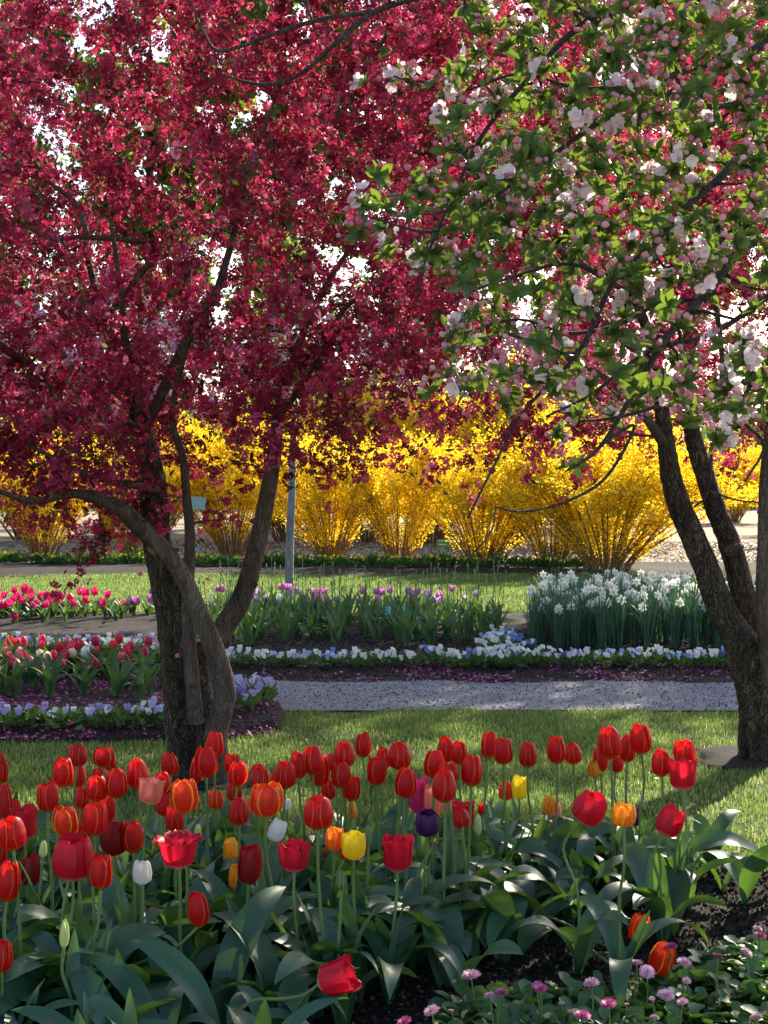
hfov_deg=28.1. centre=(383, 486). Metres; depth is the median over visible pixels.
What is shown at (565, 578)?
daffodil clump
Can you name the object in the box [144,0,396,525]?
leafy tree
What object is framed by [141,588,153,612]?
tulip
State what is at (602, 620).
daffodil clump
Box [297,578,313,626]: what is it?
spent tulip
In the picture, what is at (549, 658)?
pansy plant
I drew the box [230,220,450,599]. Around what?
young tree
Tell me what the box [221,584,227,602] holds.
tulip
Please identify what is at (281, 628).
spent tulip
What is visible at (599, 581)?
daffodil clump
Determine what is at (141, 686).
tulip plant
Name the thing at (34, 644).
pansy plant
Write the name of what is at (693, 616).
daffodil clump
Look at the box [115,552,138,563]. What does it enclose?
edging plant
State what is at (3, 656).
tulip plant
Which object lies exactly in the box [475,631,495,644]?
pansy plant
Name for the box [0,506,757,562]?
ground
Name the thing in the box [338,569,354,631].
spent tulip
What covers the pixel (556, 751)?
tulip
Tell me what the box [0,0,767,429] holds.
sky
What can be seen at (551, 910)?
tulip
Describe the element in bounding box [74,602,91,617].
tulip plant
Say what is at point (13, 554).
edging plant
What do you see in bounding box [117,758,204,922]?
tulip
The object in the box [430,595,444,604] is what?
tulip
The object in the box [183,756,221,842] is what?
tulip
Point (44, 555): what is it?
edging plant
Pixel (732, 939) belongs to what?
daisy plant
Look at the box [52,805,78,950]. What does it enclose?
tulip
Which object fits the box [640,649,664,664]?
pansy plant
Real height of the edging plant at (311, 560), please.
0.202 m
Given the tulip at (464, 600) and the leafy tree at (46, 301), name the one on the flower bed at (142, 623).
the tulip at (464, 600)
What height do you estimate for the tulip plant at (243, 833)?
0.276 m
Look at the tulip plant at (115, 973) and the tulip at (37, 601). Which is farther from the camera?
the tulip at (37, 601)
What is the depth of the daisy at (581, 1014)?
3.96 m
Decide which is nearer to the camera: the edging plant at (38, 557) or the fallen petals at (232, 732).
the fallen petals at (232, 732)
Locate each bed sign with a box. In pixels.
[385,607,404,615]
[437,539,449,552]
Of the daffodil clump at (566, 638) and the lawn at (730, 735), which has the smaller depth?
the lawn at (730, 735)
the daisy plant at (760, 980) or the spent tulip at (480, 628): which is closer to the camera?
the daisy plant at (760, 980)
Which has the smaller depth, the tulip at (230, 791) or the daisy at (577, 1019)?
the daisy at (577, 1019)
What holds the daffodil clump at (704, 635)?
on the flower bed at (142, 623)
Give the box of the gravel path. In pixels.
[264,680,737,709]
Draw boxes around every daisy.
[397,1015,411,1023]
[423,1004,439,1023]
[434,1009,462,1023]
[461,969,493,1019]
[471,991,493,1023]
[494,987,520,1023]
[517,980,563,1023]
[526,983,546,1023]
[544,1002,573,1023]
[557,1009,588,1023]
[572,977,598,1022]
[573,1009,590,1023]
[600,997,616,1023]
[607,1003,645,1023]
[613,981,645,1004]
[626,964,656,1014]
[627,959,656,1004]
[640,942,692,987]
[644,996,683,1023]
[649,1014,659,1023]
[657,988,677,1023]
[669,956,700,1005]
[676,997,688,1023]
[679,977,716,1010]
[695,953,738,1006]
[727,931,767,965]
[730,947,762,999]
[739,925,767,960]
[749,1012,762,1023]
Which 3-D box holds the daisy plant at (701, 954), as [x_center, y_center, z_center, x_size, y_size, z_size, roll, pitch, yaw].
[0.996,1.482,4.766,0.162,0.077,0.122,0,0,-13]
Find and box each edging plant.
[0,549,13,561]
[5,550,27,562]
[10,552,28,562]
[21,552,39,562]
[27,552,51,562]
[34,551,49,562]
[40,555,62,562]
[49,551,67,562]
[56,553,73,562]
[58,549,78,562]
[72,548,98,562]
[87,548,112,562]
[102,550,127,562]
[104,552,119,562]
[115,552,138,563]
[123,546,144,562]
[131,549,144,562]
[138,555,145,563]
[195,552,214,563]
[195,553,218,564]
[210,553,227,564]
[215,554,231,565]
[222,553,241,565]
[226,554,243,564]
[263,552,273,563]
[264,550,279,564]
[270,554,284,564]
[278,552,303,564]
[294,552,312,564]
[297,556,319,565]
[306,554,334,565]
[319,555,336,564]
[321,554,345,564]
[333,553,355,565]
[339,554,359,566]
[346,556,372,566]
[354,554,374,565]
[361,551,383,565]
[375,555,388,566]
[375,555,399,567]
[391,555,415,566]
[401,556,420,565]
[410,555,428,566]
[416,551,442,565]
[423,551,451,566]
[434,557,452,566]
[444,553,462,564]
[452,556,465,566]
[460,555,478,566]
[465,556,487,566]
[483,554,501,566]
[489,552,513,567]
[505,554,533,568]
[506,557,519,567]
[516,554,540,567]
[535,556,553,568]
[537,552,563,567]
[551,557,571,567]
[560,558,579,567]
[566,556,583,567]
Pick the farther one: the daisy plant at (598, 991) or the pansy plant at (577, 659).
the pansy plant at (577, 659)
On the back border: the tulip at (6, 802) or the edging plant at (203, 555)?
the edging plant at (203, 555)
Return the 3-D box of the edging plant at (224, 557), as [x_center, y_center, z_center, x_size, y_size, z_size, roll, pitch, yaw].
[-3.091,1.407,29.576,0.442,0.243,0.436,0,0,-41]
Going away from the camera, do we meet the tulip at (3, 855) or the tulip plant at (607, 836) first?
the tulip at (3, 855)
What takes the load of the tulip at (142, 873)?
on the tulip bed at (536, 952)
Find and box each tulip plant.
[0,635,22,658]
[0,648,17,666]
[0,659,28,693]
[0,661,35,696]
[0,891,98,932]
[0,917,77,941]
[0,943,14,1023]
[0,948,98,1023]
[1,879,24,917]
[1,904,113,986]
[4,924,119,982]
[4,1013,73,1023]
[6,926,37,956]
[9,605,26,617]
[9,857,90,885]
[10,662,28,680]
[10,834,60,856]
[12,990,172,1023]
[13,979,82,1023]
[14,652,43,686]
[15,837,54,857]
[15,879,146,935]
[16,831,55,856]
[19,610,29,620]
[20,655,66,690]
[20,882,43,890]
[22,644,39,655]
[28,835,54,846]
[29,946,153,1020]
[30,662,75,697]
[35,607,48,622]
[35,651,69,676]
[36,598,56,615]
[36,826,53,830]
[38,604,52,620]
[43,632,61,654]
[43,874,90,890]
[50,836,98,852]
[54,877,101,910]
[55,603,68,621]
[61,668,95,694]
[63,600,78,617]
[63,659,92,686]
[66,650,80,672]
[69,964,181,1023]
[72,651,106,664]
[72,668,105,684]
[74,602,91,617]
[74,652,110,682]
[74,1008,84,1023]
[82,952,216,1023]
[82,988,137,1023]
[85,915,101,923]
[86,648,119,679]
[88,598,100,615]
[88,872,174,904]
[91,648,117,674]
[98,812,159,862]
[100,652,141,695]
[101,874,181,952]
[103,605,114,618]
[104,597,116,606]
[106,602,123,620]
[106,886,285,1023]
[110,639,140,655]
[119,662,159,690]
[120,650,153,668]
[123,667,156,700]
[125,659,153,683]
[125,864,146,897]
[125,878,178,904]
[126,920,166,966]
[127,669,159,694]
[128,663,160,693]
[129,863,184,898]
[129,878,255,931]
[130,826,167,853]
[131,646,159,668]
[135,643,155,662]
[140,946,178,1014]
[143,921,196,943]
[145,818,251,874]
[146,936,264,1023]
[147,848,213,872]
[148,653,160,673]
[155,923,218,984]
[158,663,161,685]
[163,920,220,979]
[170,900,219,943]
[181,864,225,893]
[182,816,205,828]
[192,827,223,869]
[193,894,317,971]
[205,920,290,951]
[208,971,316,1012]
[209,911,309,1023]
[214,895,301,938]
[219,801,248,843]
[225,998,339,1023]
[226,952,345,1022]
[228,884,315,936]
[231,833,282,863]
[237,967,358,1023]
[241,814,302,846]
[259,935,376,1018]
[260,857,325,895]
[269,928,370,949]
[274,915,360,977]
[274,921,360,1023]
[278,862,392,890]
[279,876,374,942]
[285,817,293,833]
[285,871,369,902]
[310,845,377,880]
[313,827,381,860]
[314,813,395,856]
[324,874,494,930]
[328,902,462,979]
[333,801,369,826]
[348,862,441,920]
[351,877,448,969]
[358,811,414,850]
[359,855,394,876]
[369,812,413,862]
[379,900,463,986]
[388,861,477,879]
[390,833,442,863]
[429,872,484,909]
[431,939,522,997]
[435,847,477,876]
[438,819,546,868]
[458,878,486,957]
[466,856,568,918]
[479,861,513,888]
[480,884,527,962]
[481,829,590,897]
[486,885,569,954]
[494,823,537,868]
[505,860,585,926]
[507,836,632,909]
[512,816,608,866]
[520,853,595,914]
[521,823,575,847]
[550,816,610,865]
[554,854,673,905]
[595,835,652,859]
[597,856,699,936]
[600,808,693,840]
[616,826,691,894]
[688,830,767,870]
[689,810,744,876]
[689,853,750,891]
[698,845,767,904]
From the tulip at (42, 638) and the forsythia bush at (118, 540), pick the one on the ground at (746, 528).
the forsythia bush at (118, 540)
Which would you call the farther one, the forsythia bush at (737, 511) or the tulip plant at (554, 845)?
the forsythia bush at (737, 511)
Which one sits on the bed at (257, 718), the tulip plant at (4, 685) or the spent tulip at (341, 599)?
the tulip plant at (4, 685)
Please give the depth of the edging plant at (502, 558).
28.39 m
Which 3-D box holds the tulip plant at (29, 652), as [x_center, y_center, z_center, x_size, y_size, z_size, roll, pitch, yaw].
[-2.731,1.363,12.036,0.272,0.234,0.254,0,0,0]
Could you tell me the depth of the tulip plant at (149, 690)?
10.80 m
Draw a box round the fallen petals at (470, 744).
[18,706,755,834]
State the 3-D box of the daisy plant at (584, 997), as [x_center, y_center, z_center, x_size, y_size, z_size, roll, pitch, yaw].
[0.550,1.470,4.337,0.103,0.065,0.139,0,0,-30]
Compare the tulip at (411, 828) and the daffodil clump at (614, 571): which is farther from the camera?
the daffodil clump at (614, 571)
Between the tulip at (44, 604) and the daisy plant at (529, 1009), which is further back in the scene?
the tulip at (44, 604)
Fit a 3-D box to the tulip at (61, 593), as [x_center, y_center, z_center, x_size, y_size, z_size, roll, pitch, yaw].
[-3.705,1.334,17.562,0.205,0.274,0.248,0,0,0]
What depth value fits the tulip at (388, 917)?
4.75 m
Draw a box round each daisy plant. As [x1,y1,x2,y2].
[428,979,482,1012]
[433,1001,478,1023]
[438,1000,479,1021]
[446,994,484,1016]
[447,1018,463,1023]
[473,981,532,999]
[474,1007,510,1023]
[475,991,529,1020]
[493,1003,537,1023]
[496,979,546,1010]
[504,980,554,1007]
[510,1013,529,1023]
[530,1004,557,1023]
[533,1011,567,1023]
[539,971,588,996]
[543,1004,577,1023]
[543,1012,583,1023]
[545,986,577,1003]
[554,991,591,1009]
[564,986,593,998]
[567,1003,633,1023]
[574,986,624,1008]
[580,986,615,1000]
[585,995,639,1019]
[588,1007,608,1023]
[593,970,628,992]
[596,985,615,1000]
[610,975,656,992]
[615,1006,644,1023]
[623,993,639,1007]
[623,1015,658,1023]
[625,986,669,1004]
[630,978,676,999]
[639,975,676,991]
[640,1003,684,1018]
[644,996,687,1019]
[644,1007,689,1021]
[654,1000,686,1009]
[657,964,681,978]
[657,1002,716,1023]
[672,965,715,992]
[672,973,711,994]
[676,984,702,1010]
[676,988,698,1005]
[679,993,712,1012]
[682,1007,733,1023]
[685,959,731,983]
[687,949,733,965]
[688,955,729,972]
[692,940,725,956]
[695,1018,712,1023]
[706,971,736,989]
[707,940,740,960]
[708,989,746,1012]
[711,944,737,960]
[717,934,755,947]
[718,959,745,974]
[719,979,759,1005]
[719,1001,764,1023]
[726,935,763,951]
[728,967,767,979]
[730,1010,760,1023]
[732,958,767,981]
[735,974,762,989]
[736,941,767,959]
[736,980,767,1003]
[738,1001,767,1023]
[750,952,767,966]
[756,986,767,1000]
[758,963,767,976]
[761,1009,767,1022]
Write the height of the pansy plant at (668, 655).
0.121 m
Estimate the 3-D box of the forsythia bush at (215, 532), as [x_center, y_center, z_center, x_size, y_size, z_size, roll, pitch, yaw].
[-3.730,-0.408,35.370,5.726,4.014,4.376,0,0,-12]
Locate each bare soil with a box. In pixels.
[148,771,249,793]
[695,745,767,770]
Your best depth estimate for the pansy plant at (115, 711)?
9.70 m
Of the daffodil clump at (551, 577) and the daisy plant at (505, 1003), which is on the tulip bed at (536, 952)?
the daisy plant at (505, 1003)
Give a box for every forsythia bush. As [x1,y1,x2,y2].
[0,417,118,556]
[0,430,107,539]
[58,404,223,530]
[86,457,192,553]
[102,396,324,555]
[178,381,334,541]
[222,419,405,558]
[298,392,430,542]
[316,348,529,543]
[319,423,474,558]
[374,421,554,562]
[417,350,599,543]
[454,394,655,562]
[476,414,760,569]
[493,409,718,545]
[677,430,761,522]
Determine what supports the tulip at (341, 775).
on the tulip bed at (536, 952)
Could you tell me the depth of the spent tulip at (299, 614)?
15.69 m
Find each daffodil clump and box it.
[515,593,548,647]
[523,575,554,629]
[524,584,555,640]
[527,579,551,610]
[527,584,552,644]
[531,581,551,611]
[534,570,549,590]
[537,586,581,648]
[538,570,568,625]
[544,575,568,623]
[545,583,575,639]
[548,571,569,581]
[550,574,575,620]
[551,581,576,642]
[552,586,576,645]
[560,596,588,648]
[563,574,592,588]
[564,578,586,622]
[567,569,585,583]
[567,579,589,594]
[568,582,605,644]
[570,574,580,586]
[571,576,594,628]
[574,594,597,642]
[580,571,595,627]
[582,584,619,648]
[583,569,601,580]
[583,577,607,631]
[587,590,614,645]
[589,584,613,642]
[591,579,609,596]
[595,566,617,584]
[596,574,621,594]
[597,581,620,638]
[599,568,617,578]
[599,585,632,647]
[613,587,641,642]
[616,566,631,578]
[616,571,633,593]
[618,579,631,607]
[619,585,640,637]
[624,567,642,586]
[626,588,648,645]
[629,572,646,631]
[629,594,660,647]
[631,569,652,582]
[632,577,654,627]
[632,587,655,642]
[635,575,656,629]
[641,581,667,645]
[646,582,670,638]
[648,570,669,582]
[652,573,665,590]
[654,588,690,647]
[659,586,685,641]
[661,577,677,635]
[663,588,693,643]
[666,573,680,613]
[667,577,683,632]
[669,569,681,593]
[672,581,705,647]
[676,579,691,638]
[678,573,690,624]
[679,578,700,639]
[680,570,694,581]
[681,575,696,584]
[686,591,709,644]
[689,582,702,639]
[709,624,714,641]
[710,620,722,646]
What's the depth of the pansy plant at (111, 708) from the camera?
9.67 m
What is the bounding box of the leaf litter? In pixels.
[0,541,756,562]
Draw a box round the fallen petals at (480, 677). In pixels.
[259,650,731,684]
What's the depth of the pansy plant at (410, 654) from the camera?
12.91 m
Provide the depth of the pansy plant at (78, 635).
13.77 m
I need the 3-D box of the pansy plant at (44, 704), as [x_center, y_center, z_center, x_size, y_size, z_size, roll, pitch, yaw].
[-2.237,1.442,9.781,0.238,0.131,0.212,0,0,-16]
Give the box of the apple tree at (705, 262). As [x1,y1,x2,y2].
[189,0,767,573]
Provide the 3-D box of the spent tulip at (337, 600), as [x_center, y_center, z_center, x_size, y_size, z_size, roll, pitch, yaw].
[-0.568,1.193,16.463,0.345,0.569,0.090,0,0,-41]
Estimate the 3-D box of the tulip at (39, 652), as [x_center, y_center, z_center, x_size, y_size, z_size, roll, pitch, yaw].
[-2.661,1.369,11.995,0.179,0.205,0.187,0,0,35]
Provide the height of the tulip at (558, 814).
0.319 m
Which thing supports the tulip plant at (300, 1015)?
on the tulip bed at (536, 952)
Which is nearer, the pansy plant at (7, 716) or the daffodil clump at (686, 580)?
the pansy plant at (7, 716)
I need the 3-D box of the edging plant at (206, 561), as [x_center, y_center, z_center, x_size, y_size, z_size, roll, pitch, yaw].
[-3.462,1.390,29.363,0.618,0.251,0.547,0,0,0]
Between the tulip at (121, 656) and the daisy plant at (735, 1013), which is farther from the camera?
the tulip at (121, 656)
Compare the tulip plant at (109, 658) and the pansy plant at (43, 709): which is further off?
the tulip plant at (109, 658)
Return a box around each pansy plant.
[0,632,13,640]
[0,707,25,727]
[1,704,26,725]
[8,702,45,726]
[11,630,21,638]
[17,701,47,721]
[22,704,54,724]
[24,639,37,651]
[26,635,36,646]
[34,635,60,651]
[35,706,70,725]
[45,704,86,729]
[46,705,76,723]
[60,633,81,641]
[62,706,92,723]
[70,704,104,724]
[80,634,99,642]
[84,641,94,649]
[86,702,116,724]
[86,707,124,726]
[87,636,106,647]
[88,637,108,651]
[98,704,132,726]
[100,704,137,724]
[101,631,123,645]
[103,637,125,649]
[110,703,153,730]
[118,637,137,655]
[122,700,159,722]
[130,696,159,721]
[134,634,155,649]
[134,643,152,654]
[140,704,159,723]
[145,704,164,723]
[146,640,157,655]
[159,712,164,724]
[225,649,242,664]
[228,644,253,662]
[235,676,250,696]
[235,686,261,707]
[235,690,248,707]
[241,682,271,702]
[244,651,268,667]
[244,672,258,681]
[244,676,278,698]
[249,676,276,692]
[251,649,278,665]
[269,650,291,665]
[275,649,300,664]
[287,649,314,664]
[301,649,327,665]
[316,650,340,665]
[323,647,350,664]
[340,649,362,664]
[348,646,377,665]
[362,651,382,664]
[371,647,399,664]
[386,649,408,664]
[394,650,420,665]
[408,645,437,662]
[421,644,445,663]
[434,650,459,666]
[444,648,469,666]
[458,648,487,665]
[468,647,498,665]
[471,646,493,661]
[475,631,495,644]
[475,636,496,647]
[482,651,511,667]
[485,645,509,656]
[487,632,513,646]
[489,624,507,632]
[493,647,524,666]
[495,627,517,637]
[496,631,519,642]
[496,632,523,647]
[497,644,516,656]
[503,646,533,665]
[505,640,526,652]
[512,630,523,639]
[519,638,537,649]
[521,649,540,663]
[527,644,556,664]
[536,648,567,665]
[556,649,583,665]
[561,646,594,665]
[577,649,600,663]
[592,648,615,664]
[603,651,626,664]
[611,647,643,664]
[625,646,653,663]
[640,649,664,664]
[651,644,674,662]
[662,650,688,664]
[676,650,699,665]
[687,647,711,664]
[694,647,726,667]
[709,650,728,666]
[718,646,724,663]
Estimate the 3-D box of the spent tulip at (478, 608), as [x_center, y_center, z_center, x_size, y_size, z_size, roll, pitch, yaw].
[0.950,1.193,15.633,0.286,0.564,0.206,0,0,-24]
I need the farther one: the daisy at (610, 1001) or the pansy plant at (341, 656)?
the pansy plant at (341, 656)
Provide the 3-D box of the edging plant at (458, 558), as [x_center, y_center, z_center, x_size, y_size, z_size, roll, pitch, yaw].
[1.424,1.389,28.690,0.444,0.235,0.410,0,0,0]
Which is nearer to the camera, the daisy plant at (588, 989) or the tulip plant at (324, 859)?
the daisy plant at (588, 989)
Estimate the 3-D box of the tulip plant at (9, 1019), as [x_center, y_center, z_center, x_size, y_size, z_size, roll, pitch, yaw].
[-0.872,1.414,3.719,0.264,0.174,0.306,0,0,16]
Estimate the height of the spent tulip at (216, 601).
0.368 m
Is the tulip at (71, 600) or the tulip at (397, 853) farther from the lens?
the tulip at (71, 600)
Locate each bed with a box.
[0,611,733,682]
[0,668,286,743]
[32,865,767,1023]
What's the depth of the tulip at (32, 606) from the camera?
17.01 m
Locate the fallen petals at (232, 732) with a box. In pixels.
[0,676,280,739]
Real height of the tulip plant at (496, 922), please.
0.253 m
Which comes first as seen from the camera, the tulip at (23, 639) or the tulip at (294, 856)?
the tulip at (294, 856)
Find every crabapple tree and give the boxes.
[0,0,553,783]
[0,81,37,263]
[253,0,767,760]
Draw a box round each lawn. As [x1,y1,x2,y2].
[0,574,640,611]
[1,710,767,859]
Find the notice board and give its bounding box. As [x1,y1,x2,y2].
[191,497,205,553]
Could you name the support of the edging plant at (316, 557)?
on the back border
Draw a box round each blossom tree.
[0,261,247,538]
[228,307,451,529]
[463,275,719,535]
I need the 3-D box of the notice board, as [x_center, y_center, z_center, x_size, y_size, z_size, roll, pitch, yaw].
[-3.991,0.924,32.996,0.340,1.392,0.052,0,0,0]
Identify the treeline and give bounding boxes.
[2,377,767,507]
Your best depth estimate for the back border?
27.75 m
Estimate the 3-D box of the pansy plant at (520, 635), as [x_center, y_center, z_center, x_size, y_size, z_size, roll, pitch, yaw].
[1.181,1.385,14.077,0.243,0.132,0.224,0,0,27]
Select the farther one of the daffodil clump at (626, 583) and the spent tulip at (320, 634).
the daffodil clump at (626, 583)
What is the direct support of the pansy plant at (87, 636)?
on the flower bed at (142, 623)
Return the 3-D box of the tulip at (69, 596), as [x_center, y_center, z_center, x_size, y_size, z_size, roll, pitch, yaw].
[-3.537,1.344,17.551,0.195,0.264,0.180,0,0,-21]
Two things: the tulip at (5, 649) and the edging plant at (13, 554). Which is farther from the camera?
the edging plant at (13, 554)
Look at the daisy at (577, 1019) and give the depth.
4.19 m
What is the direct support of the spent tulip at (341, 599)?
on the flower bed at (142, 623)
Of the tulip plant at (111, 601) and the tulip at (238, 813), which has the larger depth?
the tulip plant at (111, 601)
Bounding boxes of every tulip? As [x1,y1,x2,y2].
[0,591,7,610]
[0,599,8,616]
[0,646,22,675]
[0,753,17,818]
[0,756,90,911]
[0,762,8,783]
[0,782,12,852]
[0,815,97,989]
[0,842,43,881]
[0,853,65,927]
[0,859,39,1021]
[0,891,208,1017]
[0,939,74,1019]
[1,604,20,623]
[2,647,9,654]
[4,598,13,616]
[6,635,13,647]
[7,825,48,862]
[8,646,23,656]
[8,657,22,667]
[10,594,16,613]
[10,802,47,898]
[11,586,18,606]
[12,591,35,613]
[12,799,72,825]
[13,638,20,646]
[15,822,109,929]
[17,781,58,937]
[19,595,29,614]
[19,636,32,652]
[19,651,27,663]
[21,583,28,593]
[26,587,35,607]
[26,602,39,617]
[26,640,44,651]
[26,840,91,919]
[27,593,36,612]
[27,599,40,615]
[28,653,42,680]
[29,832,94,1008]
[30,646,57,659]
[32,649,42,656]
[32,918,83,1021]
[34,592,43,600]
[35,601,52,610]
[38,634,49,652]
[39,744,152,885]
[40,802,107,961]
[41,594,53,601]
[43,651,55,662]
[44,853,134,1011]
[45,598,58,615]
[46,746,162,881]
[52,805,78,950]
[53,591,65,613]
[54,596,66,614]
[55,657,74,680]
[56,641,67,670]
[57,643,74,658]
[60,649,70,665]
[61,637,80,665]
[63,600,84,616]
[63,775,148,898]
[64,599,82,615]
[65,594,82,607]
[67,641,79,659]
[67,796,173,904]
[68,648,80,667]
[71,765,100,886]
[74,586,91,601]
[75,646,102,662]
[76,786,92,841]
[77,595,88,615]
[78,588,90,605]
[78,639,100,652]
[78,809,99,842]
[80,658,98,671]
[89,587,99,604]
[90,860,221,965]
[91,635,99,657]
[91,767,107,852]
[92,646,101,658]
[95,820,170,991]
[98,598,110,616]
[102,639,120,652]
[103,591,110,609]
[105,768,183,901]
[106,754,125,822]
[112,752,213,861]
[113,600,135,617]
[114,633,122,650]
[114,644,132,670]
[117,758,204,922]
[118,651,132,668]
[121,820,209,930]
[122,646,139,662]
[122,652,140,678]
[125,594,131,612]
[125,596,140,615]
[125,778,222,932]
[126,849,195,895]
[127,641,138,662]
[129,939,361,1023]
[139,776,184,924]
[140,593,152,615]
[140,646,160,667]
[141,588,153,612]
[144,636,156,660]
[151,829,273,1012]
[152,771,203,893]
[155,792,197,905]
[157,745,237,901]
[165,805,223,899]
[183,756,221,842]
[184,824,214,894]
[192,753,238,869]
[195,863,298,942]
[198,790,223,847]
[201,837,255,891]
[202,594,223,613]
[203,580,220,621]
[205,730,240,840]
[208,577,227,620]
[209,797,292,916]
[210,584,221,610]
[211,781,343,961]
[215,604,218,619]
[219,561,231,608]
[219,571,237,636]
[221,559,239,604]
[221,568,229,601]
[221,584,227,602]
[221,783,273,844]
[222,843,338,981]
[223,761,247,887]
[230,568,235,639]
[230,798,253,845]
[237,814,341,886]
[238,606,274,644]
[238,607,254,643]
[242,817,329,898]
[247,763,271,840]
[248,579,273,627]
[250,604,262,636]
[250,768,277,887]
[252,595,265,608]
[253,586,278,639]
[254,588,264,601]
[255,581,272,616]
[255,594,268,610]
[258,605,281,633]
[260,557,280,603]
[261,563,286,623]
[262,562,275,619]
[264,760,351,890]
[266,565,283,631]
[266,795,378,1008]
[268,590,301,641]
[269,585,276,605]
[269,810,379,842]
[271,771,306,826]
[271,837,359,964]
[273,798,315,844]
[276,589,299,639]
[276,593,291,614]
[277,870,418,1007]
[278,745,323,890]
[279,583,292,611]
[282,562,298,615]
[282,569,301,636]
[282,847,392,924]
[284,586,299,607]
[285,573,309,612]
[285,583,291,609]
[289,608,301,626]
[290,750,305,840]
[291,741,383,888]
[292,576,307,635]
[293,558,313,620]
[295,754,329,901]
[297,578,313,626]
[297,590,325,642]
[299,587,320,637]
[299,591,322,611]
[300,580,323,633]
[303,573,326,626]
[303,588,317,602]
[306,801,417,845]
[306,839,327,865]
[308,625,328,639]
[309,826,406,907]
[310,565,326,613]
[310,825,439,968]
[313,592,324,605]
[316,567,328,628]
[320,571,342,610]
[321,587,333,615]
[321,779,363,833]
[322,761,423,889]
[323,562,341,605]
[324,580,340,640]
[325,586,346,642]
[325,603,343,622]
[326,569,342,622]
[326,581,346,637]
[328,752,391,862]
[329,830,441,1002]
[332,570,345,614]
[332,574,350,618]
[332,731,372,832]
[333,563,363,619]
[336,808,493,963]
[337,571,364,625]
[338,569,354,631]
[342,588,351,600]
[342,776,413,869]
[344,767,464,900]
[347,755,386,877]
[349,570,377,626]
[352,585,374,612]
[355,567,373,616]
[355,602,381,636]
[356,583,372,633]
[357,575,386,610]
[357,594,380,610]
[358,833,443,1003]
[359,570,378,618]
[360,585,382,641]
[362,769,479,957]
[363,578,389,617]
[365,581,389,641]
[369,587,392,609]
[371,749,510,892]
[373,588,387,614]
[374,567,409,635]
[375,746,408,862]
[375,784,486,901]
[376,591,388,618]
[380,580,402,629]
[383,574,390,624]
[383,586,392,599]
[386,572,397,605]
[387,742,410,873]
[387,807,417,835]
[388,606,416,642]
[388,776,429,877]
[391,571,402,622]
[393,573,425,645]
[395,588,413,606]
[396,587,422,640]
[397,571,423,613]
[401,589,414,606]
[403,583,422,621]
[408,569,429,602]
[409,567,434,621]
[412,612,426,640]
[413,583,446,620]
[416,592,442,644]
[417,563,437,613]
[417,577,424,614]
[419,581,439,644]
[419,603,446,628]
[421,589,431,605]
[428,754,518,903]
[428,798,514,840]
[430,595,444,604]
[434,586,456,639]
[435,590,449,605]
[435,596,446,617]
[435,799,480,871]
[436,563,444,614]
[437,568,459,631]
[437,579,460,620]
[437,736,504,841]
[438,572,456,609]
[438,731,495,843]
[438,762,514,896]
[438,800,459,845]
[440,587,483,643]
[442,564,461,619]
[442,612,461,635]
[447,740,474,856]
[448,574,464,632]
[449,584,455,601]
[451,561,477,614]
[452,594,467,613]
[454,807,530,948]
[455,563,484,622]
[456,576,475,619]
[457,813,527,859]
[458,569,480,607]
[462,575,493,627]
[464,575,473,639]
[466,589,479,605]
[466,742,545,884]
[469,582,504,634]
[469,814,507,874]
[472,614,486,638]
[473,600,500,632]
[476,574,492,623]
[481,881,649,950]
[483,560,499,609]
[483,586,510,630]
[485,570,510,622]
[487,781,512,828]
[488,578,495,623]
[493,560,503,606]
[493,737,551,873]
[502,795,616,870]
[504,789,630,974]
[511,774,526,838]
[517,735,586,863]
[517,914,675,976]
[521,799,573,823]
[543,760,601,875]
[545,802,570,842]
[565,742,598,850]
[576,801,708,1007]
[592,747,647,857]
[594,726,674,878]
[595,748,696,885]
[603,734,699,843]
[609,757,676,838]
[614,809,693,863]
[620,803,724,941]
[621,756,742,910]
[629,723,666,867]
[660,739,696,909]
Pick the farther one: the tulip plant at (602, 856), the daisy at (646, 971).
the tulip plant at (602, 856)
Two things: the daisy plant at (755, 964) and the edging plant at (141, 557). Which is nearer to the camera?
the daisy plant at (755, 964)
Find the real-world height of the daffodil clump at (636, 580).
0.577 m
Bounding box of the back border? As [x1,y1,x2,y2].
[0,561,755,577]
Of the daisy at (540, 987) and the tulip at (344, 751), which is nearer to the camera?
the daisy at (540, 987)
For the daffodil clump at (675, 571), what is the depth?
16.51 m
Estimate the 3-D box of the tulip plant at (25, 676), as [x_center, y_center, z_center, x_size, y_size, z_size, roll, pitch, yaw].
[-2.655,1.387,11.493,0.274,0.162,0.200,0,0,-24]
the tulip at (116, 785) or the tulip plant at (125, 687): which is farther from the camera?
the tulip plant at (125, 687)
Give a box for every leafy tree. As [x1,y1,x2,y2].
[0,0,86,320]
[1,230,170,512]
[54,0,260,395]
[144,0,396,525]
[316,237,568,404]
[338,0,521,522]
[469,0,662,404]
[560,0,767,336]
[618,6,764,508]
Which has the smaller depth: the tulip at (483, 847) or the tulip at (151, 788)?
the tulip at (151, 788)
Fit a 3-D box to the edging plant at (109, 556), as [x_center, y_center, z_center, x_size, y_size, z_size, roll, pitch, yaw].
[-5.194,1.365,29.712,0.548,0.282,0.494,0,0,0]
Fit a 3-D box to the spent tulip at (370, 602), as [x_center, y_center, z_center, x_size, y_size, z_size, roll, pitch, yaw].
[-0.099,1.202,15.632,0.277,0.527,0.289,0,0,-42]
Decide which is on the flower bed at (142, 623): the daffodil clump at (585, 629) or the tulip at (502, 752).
the daffodil clump at (585, 629)
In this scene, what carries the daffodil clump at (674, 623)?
on the flower bed at (142, 623)
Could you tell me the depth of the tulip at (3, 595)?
17.63 m

